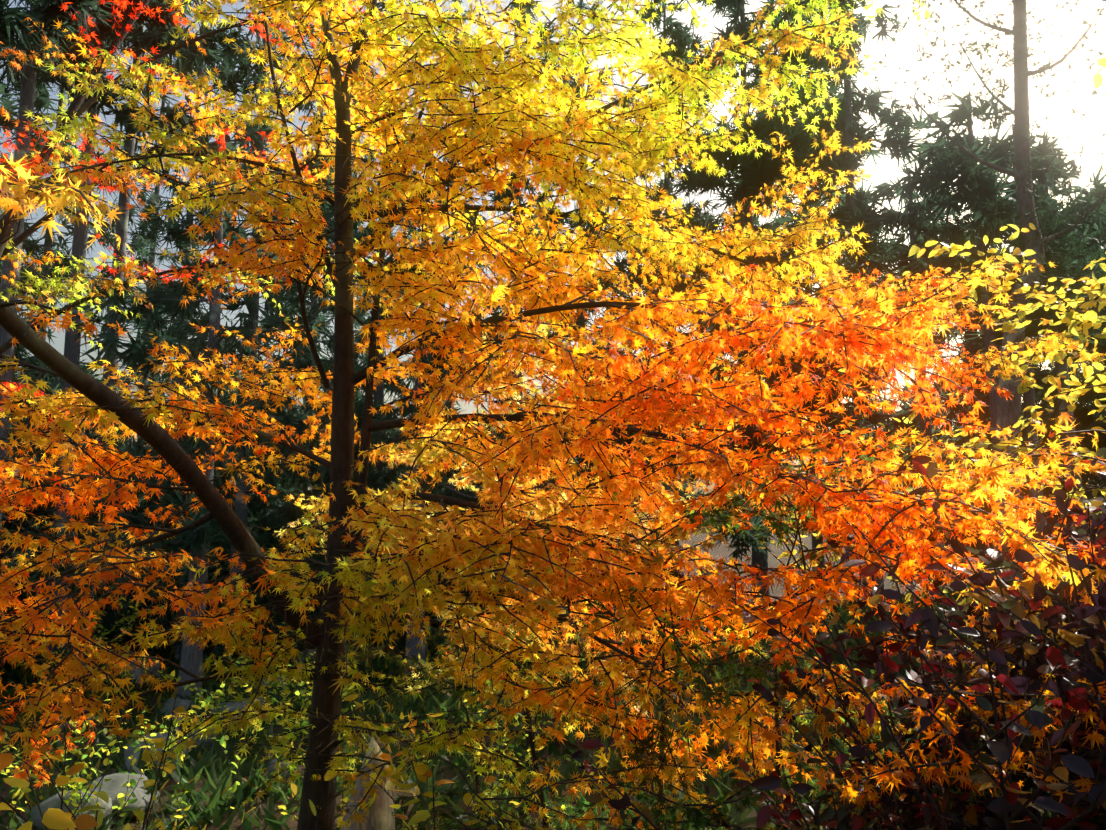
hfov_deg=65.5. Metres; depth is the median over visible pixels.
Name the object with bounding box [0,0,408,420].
maple
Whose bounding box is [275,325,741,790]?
maple
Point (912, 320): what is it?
maple
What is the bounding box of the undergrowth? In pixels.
[0,560,1095,829]
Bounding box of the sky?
[0,0,1105,534]
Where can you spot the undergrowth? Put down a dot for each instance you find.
(214, 768)
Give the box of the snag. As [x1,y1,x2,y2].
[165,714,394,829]
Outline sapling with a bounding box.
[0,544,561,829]
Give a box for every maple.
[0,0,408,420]
[0,0,1105,829]
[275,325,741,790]
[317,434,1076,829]
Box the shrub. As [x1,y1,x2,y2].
[565,447,1105,829]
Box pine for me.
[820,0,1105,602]
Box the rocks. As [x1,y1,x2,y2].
[30,649,359,829]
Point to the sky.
(1073, 127)
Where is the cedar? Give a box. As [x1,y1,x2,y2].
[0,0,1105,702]
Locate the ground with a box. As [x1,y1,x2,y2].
[0,533,1104,829]
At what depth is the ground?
9.57 m
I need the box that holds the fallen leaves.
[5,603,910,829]

